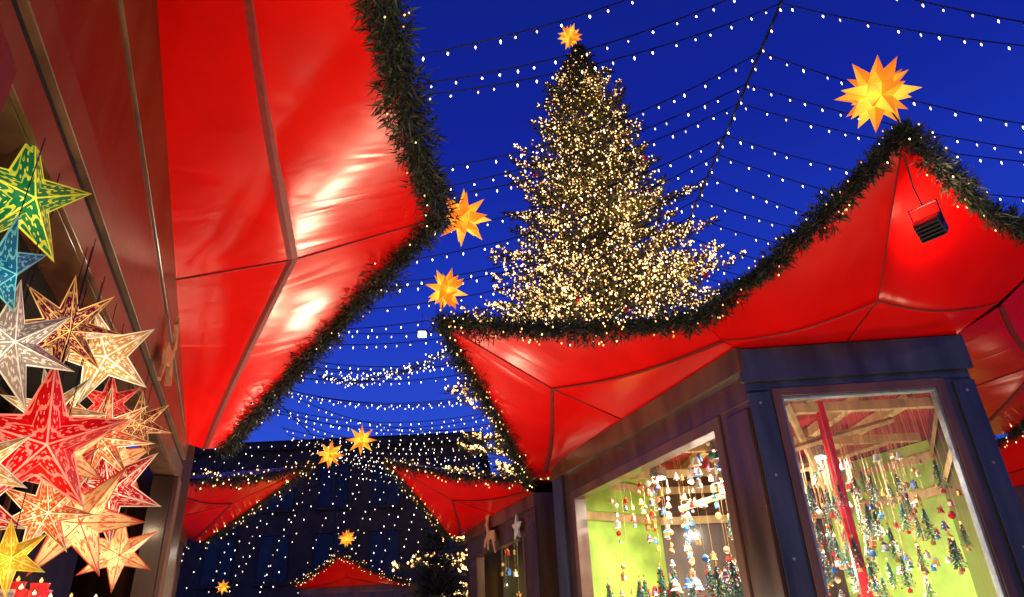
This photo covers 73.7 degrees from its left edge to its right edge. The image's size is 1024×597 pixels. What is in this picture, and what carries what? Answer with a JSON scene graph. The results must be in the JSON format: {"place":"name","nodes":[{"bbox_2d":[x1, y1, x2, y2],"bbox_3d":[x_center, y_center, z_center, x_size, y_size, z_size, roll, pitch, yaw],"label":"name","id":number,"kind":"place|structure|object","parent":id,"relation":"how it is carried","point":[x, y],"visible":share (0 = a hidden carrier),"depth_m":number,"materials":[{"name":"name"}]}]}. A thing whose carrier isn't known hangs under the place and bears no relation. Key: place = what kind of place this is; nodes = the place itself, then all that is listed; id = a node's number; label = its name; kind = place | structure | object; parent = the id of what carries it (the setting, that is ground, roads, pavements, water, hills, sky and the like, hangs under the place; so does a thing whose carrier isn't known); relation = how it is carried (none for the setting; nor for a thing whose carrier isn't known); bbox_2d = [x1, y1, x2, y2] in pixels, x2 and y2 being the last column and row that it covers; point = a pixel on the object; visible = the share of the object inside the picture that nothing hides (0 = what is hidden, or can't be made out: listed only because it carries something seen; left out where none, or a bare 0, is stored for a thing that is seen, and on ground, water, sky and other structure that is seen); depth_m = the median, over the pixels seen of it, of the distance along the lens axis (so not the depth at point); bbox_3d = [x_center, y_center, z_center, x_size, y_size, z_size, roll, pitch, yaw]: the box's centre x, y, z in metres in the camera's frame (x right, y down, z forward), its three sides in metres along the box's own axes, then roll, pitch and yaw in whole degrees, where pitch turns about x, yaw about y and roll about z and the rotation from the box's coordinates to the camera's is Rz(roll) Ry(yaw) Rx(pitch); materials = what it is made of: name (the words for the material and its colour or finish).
{"place":"outdoors","nodes":[
{"label":"outdoors","id":0,"kind":"place"},
{"bbox_2d":[175,431,490,596],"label":"office building","id":1,"kind":"structure","parent":0,"point":[253,576],"depth_m":28.97,"materials":[{"name":"stone"}]},
{"bbox_2d":[126,0,1023,473],"label":"sky","id":2,"kind":"structure","parent":0,"point":[987,80],"materials":[{"name":"blue"}]},
{"label":"ground","id":3,"kind":"structure","parent":0,"visible":0},
{"bbox_2d":[73,459,315,596],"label":"market stall","id":4,"kind":"object","parent":3,"relation":"on","point":[217,504],"visible":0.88,"depth_m":7.95,"materials":[{"name":"red fabric"}]},
{"bbox_2d":[309,440,343,467],"bbox_3d":[-2.293,1.945,8.481,0.399,0.351,0.323,-3,-27,0],"label":"star lantern","id":5,"kind":"object","parent":4,"relation":"on","point":[329,454],"visible":0.98,"depth_m":8.43,"materials":[{"name":"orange paper"}]},
{"bbox_2d":[0,0,463,596],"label":"market stall","id":6,"kind":"object","parent":3,"relation":"on","point":[260,212],"visible":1,"depth_m":2.95,"materials":[{"name":"red fabric"}]},
{"bbox_2d":[0,250,41,528],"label":"paper star","id":7,"kind":"object","parent":6,"relation":"attached to","point":[5,517],"visible":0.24,"depth_m":1.72,"materials":[{"name":"red paper"}]},
{"bbox_2d":[0,138,46,311],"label":"paper star","id":8,"kind":"object","parent":6,"relation":"attached to","point":[14,263],"visible":1,"depth_m":1.49,"materials":[{"name":"blue paper"}]},
{"bbox_2d":[0,211,52,487],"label":"paper star","id":9,"kind":"object","parent":6,"relation":"attached to","point":[7,449],"visible":0.81,"depth_m":1.55,"materials":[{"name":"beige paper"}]},
{"bbox_2d":[0,173,73,410],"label":"paper star","id":10,"kind":"object","parent":6,"relation":"attached to","point":[21,349],"visible":0.98,"depth_m":1.57,"materials":[{"name":"white paper"}]},
{"bbox_2d":[0,144,91,261],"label":"paper star","id":11,"kind":"object","parent":6,"relation":"attached to","point":[44,198],"visible":0.86,"depth_m":1.64,"materials":[{"name":"green paper"}]},
{"bbox_2d":[0,247,92,596],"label":"paper star","id":12,"kind":"object","parent":6,"relation":"attached to","point":[14,557],"visible":0.95,"depth_m":1.70,"materials":[{"name":"yellow paper"}]},
{"bbox_2d":[0,576,96,596],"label":"glass lanterns","id":13,"kind":"object","parent":6,"relation":"in","point":[17,588],"visible":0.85,"depth_m":2.27,"materials":[{"name":"red glass"}]},
{"bbox_2d":[0,276,105,551],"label":"paper star","id":14,"kind":"object","parent":6,"relation":"attached to","point":[47,509],"visible":0.88,"depth_m":1.91,"materials":[{"name":"beige paper"}]},
{"bbox_2d":[0,288,108,416],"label":"paper star","id":15,"kind":"object","parent":6,"relation":"attached to","point":[68,396],"visible":0.2,"depth_m":2.12,"materials":[{"name":"beige paper"}]},
{"bbox_2d":[26,401,98,492],"bbox_3d":[-1.510,0.377,2.350,0.249,0.712,0.078,11,-30,-25],"label":"paper star","id":16,"kind":"object","parent":6,"relation":"attached to","point":[85,486],"visible":0.05,"depth_m":2.29,"materials":[{"name":"red paper"}]},
{"bbox_2d":[0,239,129,507],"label":"paper star","id":17,"kind":"object","parent":6,"relation":"attached to","point":[52,444],"visible":0.9,"depth_m":1.78,"materials":[{"name":"red paper"}]},
{"bbox_2d":[25,247,122,370],"bbox_3d":[-1.296,0.028,2.005,0.127,0.418,0.310,-18,-30,27],"label":"paper star","id":18,"kind":"object","parent":6,"relation":"attached to","point":[82,331],"visible":0.73,"depth_m":1.97,"materials":[{"name":"beige paper"}]},
{"bbox_2d":[12,324,144,576],"bbox_3d":[-1.450,0.491,2.385,0.416,0.890,0.119,17,-33,-34],"label":"paper star","id":19,"kind":"object","parent":6,"relation":"attached to","point":[81,536],"visible":0.62,"depth_m":2.27,"materials":[{"name":"beige paper"}]},
{"bbox_2d":[54,282,113,492],"bbox_3d":[-1.365,0.272,2.135,0.100,0.730,0.295,-21,-32,32],"label":"paper star","id":20,"kind":"object","parent":6,"relation":"attached to","point":[86,468],"visible":0.16,"depth_m":2.08,"materials":[{"name":"beige paper"}]},
{"bbox_2d":[46,303,154,403],"bbox_3d":[-1.444,0.183,2.405,0.345,0.370,0.134,21,-35,-39],"label":"paper star","id":21,"kind":"object","parent":6,"relation":"attached to","point":[111,354],"visible":0.78,"depth_m":2.38,"materials":[{"name":"cream translucent paper"},{"name":"orange patterned paper"},{"name":"black wire"}]},
{"bbox_2d":[87,376,140,419],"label":"paper star","id":22,"kind":"object","parent":6,"relation":"attached to","point":[97,398],"visible":0.47,"depth_m":2.61,"materials":[{"name":"red paper"}]},
{"bbox_2d":[74,332,154,482],"bbox_3d":[-1.503,0.398,2.523,0.118,0.595,0.381,-25,-34,37],"label":"paper star","id":23,"kind":"object","parent":6,"relation":"attached to","point":[107,450],"visible":0.34,"depth_m":2.49,"materials":[{"name":"beige paper"}]},
{"bbox_2d":[75,383,156,591],"bbox_3d":[-1.644,0.789,2.956,0.093,0.891,0.294,-24,-34,36],"label":"paper star","id":24,"kind":"object","parent":6,"relation":"attached to","point":[117,555],"visible":0.9,"depth_m":2.81,"materials":[{"name":"beige paper"}]},
{"bbox_2d":[84,365,161,545],"bbox_3d":[-1.613,0.610,2.777,0.438,0.736,0.127,22,-36,-40],"label":"paper star","id":25,"kind":"object","parent":6,"relation":"attached to","point":[126,493],"visible":0.38,"depth_m":2.72,"materials":[{"name":"paper"}]},
{"bbox_2d":[118,384,152,488],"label":"paper star","id":26,"kind":"object","parent":6,"relation":"attached to","point":[129,455],"visible":0.19,"depth_m":2.95,"materials":[{"name":"beige paper"}]},
{"bbox_2d":[118,371,170,454],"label":"paper star","id":27,"kind":"object","parent":6,"relation":"attached to","point":[143,425],"visible":0.7,"depth_m":2.91,"materials":[{"name":"beige paper"}]},
{"bbox_2d":[157,317,179,385],"bbox_3d":[-1.791,0.280,3.579,0.016,0.435,0.381,7,-28,-18],"label":"reindeer cutout","id":28,"kind":"object","parent":6,"relation":"attached to","point":[168,355],"visible":1,"depth_m":3.56,"materials":[{"name":"brown wood"}]},
{"bbox_2d":[440,189,489,245],"bbox_3d":[-0.272,-0.445,3.743,0.320,0.308,0.302,-3,-27,0],"label":"star lantern","id":29,"kind":"object","parent":6,"relation":"attached to","point":[470,217],"visible":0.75,"depth_m":3.69,"materials":[{"name":"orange paper"}]},
{"bbox_2d":[332,459,340,556],"bbox_3d":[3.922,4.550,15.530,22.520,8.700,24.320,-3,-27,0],"label":"light mast","id":30,"kind":"object","parent":3,"relation":"on","point":[336,516],"visible":0.19,"depth_m":27.20,"materials":[{"name":"black metal"}]},
{"bbox_2d":[215,579,228,593],"bbox_3d":[-6.115,6.102,14.431,0.306,0.310,0.297,-3,-27,0],"label":"star lantern","id":31,"kind":"object","parent":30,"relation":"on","point":[222,587],"visible":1,"depth_m":14.38,"materials":[{"name":"orange paper"}]},
{"bbox_2d":[182,438,458,596],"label":"curtain lights","id":32,"kind":"object","parent":30,"relation":"attached to","point":[306,516],"visible":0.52,"depth_m":27.67,"materials":[{"name":"white plastic"}]},
{"bbox_2d":[314,346,450,388],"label":"string lights","id":33,"kind":"object","parent":30,"relation":"attached to","point":[395,373],"visible":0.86,"depth_m":14.39},
{"bbox_2d":[268,0,1023,480],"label":"string lights","id":34,"kind":"object","parent":30,"relation":"attached to","point":[458,400],"visible":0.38,"depth_m":11.67,"materials":[{"name":"white metal"}]},
{"bbox_2d":[417,312,427,337],"bbox_3d":[-2.030,0.612,15.463,0.254,0.624,0.174,1,-27,-7],"label":"floodlight","id":35,"kind":"object","parent":34,"relation":"hanging from","point":[423,334],"visible":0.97,"depth_m":15.32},
{"bbox_2d":[292,551,430,596],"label":"market stall","id":36,"kind":"object","parent":3,"relation":"on","point":[340,575],"visible":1,"depth_m":16.61,"materials":[{"name":"red fabric"}]},
{"bbox_2d":[339,529,355,553],"bbox_3d":[-3.882,5.705,16.032,0.400,0.558,0.385,1,-27,-7],"label":"star lantern","id":37,"kind":"object","parent":36,"relation":"on","point":[346,537],"visible":1,"depth_m":16.00,"materials":[{"name":"orange paper"}]},
{"bbox_2d":[400,526,467,596],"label":"spruce tree","id":38,"kind":"object","parent":3,"relation":"on","point":[436,589],"visible":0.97,"depth_m":10.30,"materials":[{"name":"green plant"}]},
{"bbox_2d":[378,454,559,596],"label":"market stall","id":39,"kind":"object","parent":3,"relation":"on","point":[455,503],"visible":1,"depth_m":8.04,"materials":[{"name":"red fabric"}]},
{"bbox_2d":[346,425,385,460],"bbox_3d":[-1.766,1.738,8.227,0.458,0.448,0.346,-7,-27,8],"label":"star lantern","id":40,"kind":"object","parent":39,"relation":"on","point":[361,439],"visible":0.98,"depth_m":8.19,"materials":[{"name":"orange paper"}]},
{"bbox_2d":[484,515,496,552],"bbox_3d":[-0.275,2.845,8.334,0.016,0.538,0.470,7,-28,-18],"label":"reindeer cutout","id":41,"kind":"object","parent":39,"relation":"attached to","point":[490,534],"visible":0.88,"depth_m":8.31,"materials":[{"name":"brown wood"}]},
{"bbox_2d":[512,514,520,538],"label":"wooden star","id":42,"kind":"object","parent":39,"relation":"attached to","point":[516,525],"visible":1,"depth_m":7.46,"materials":[{"name":"white wood"}]},
{"bbox_2d":[389,41,747,596],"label":"christmas tree","id":43,"kind":"object","parent":3,"relation":"on","point":[588,178],"visible":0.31,"depth_m":22.05,"materials":[{"name":"green plant"}]},
{"bbox_2d":[558,24,581,49],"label":"tree topper star","id":44,"kind":"object","parent":43,"relation":"attached to","point":[570,35],"visible":0.96,"depth_m":27.50,"materials":[{"name":"yellow plastic"}]},
{"bbox_2d":[427,111,1023,596],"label":"market stall","id":45,"kind":"object","parent":3,"relation":"on","point":[827,399],"visible":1,"depth_m":3.96,"materials":[{"name":"painted wood"},{"name":"red vinyl"},{"name":"glass"}]},
{"bbox_2d":[426,269,466,316],"bbox_3d":[-0.462,-0.023,4.803,0.286,0.398,0.299,-15,-29,23],"label":"star lantern","id":46,"kind":"object","parent":45,"relation":"on","point":[446,289],"visible":0.98,"depth_m":4.77,"materials":[{"name":"orange paper"}]},
{"bbox_2d":[835,55,921,131],"bbox_3d":[1.757,-0.940,3.262,0.345,0.460,0.332,15,-32,-31],"label":"star lantern","id":47,"kind":"object","parent":45,"relation":"on","point":[876,93],"visible":0.99,"depth_m":3.24,"materials":[{"name":"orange paper"}]},
{"bbox_2d":[904,153,948,243],"bbox_3d":[1.872,-0.468,3.165,0.209,0.445,0.134,13,-31,-28],"label":"floodlight","id":48,"kind":"object","parent":45,"relation":"attached to","point":[930,227],"visible":1,"depth_m":3.09,"materials":[{"name":"black metal"}]},
{"bbox_2d":[994,428,1023,514],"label":"market stall","id":49,"kind":"object","parent":3,"relation":"on","point":[1011,451],"visible":0.12,"depth_m":7.72,"materials":[{"name":"red fabric"}]}
]}

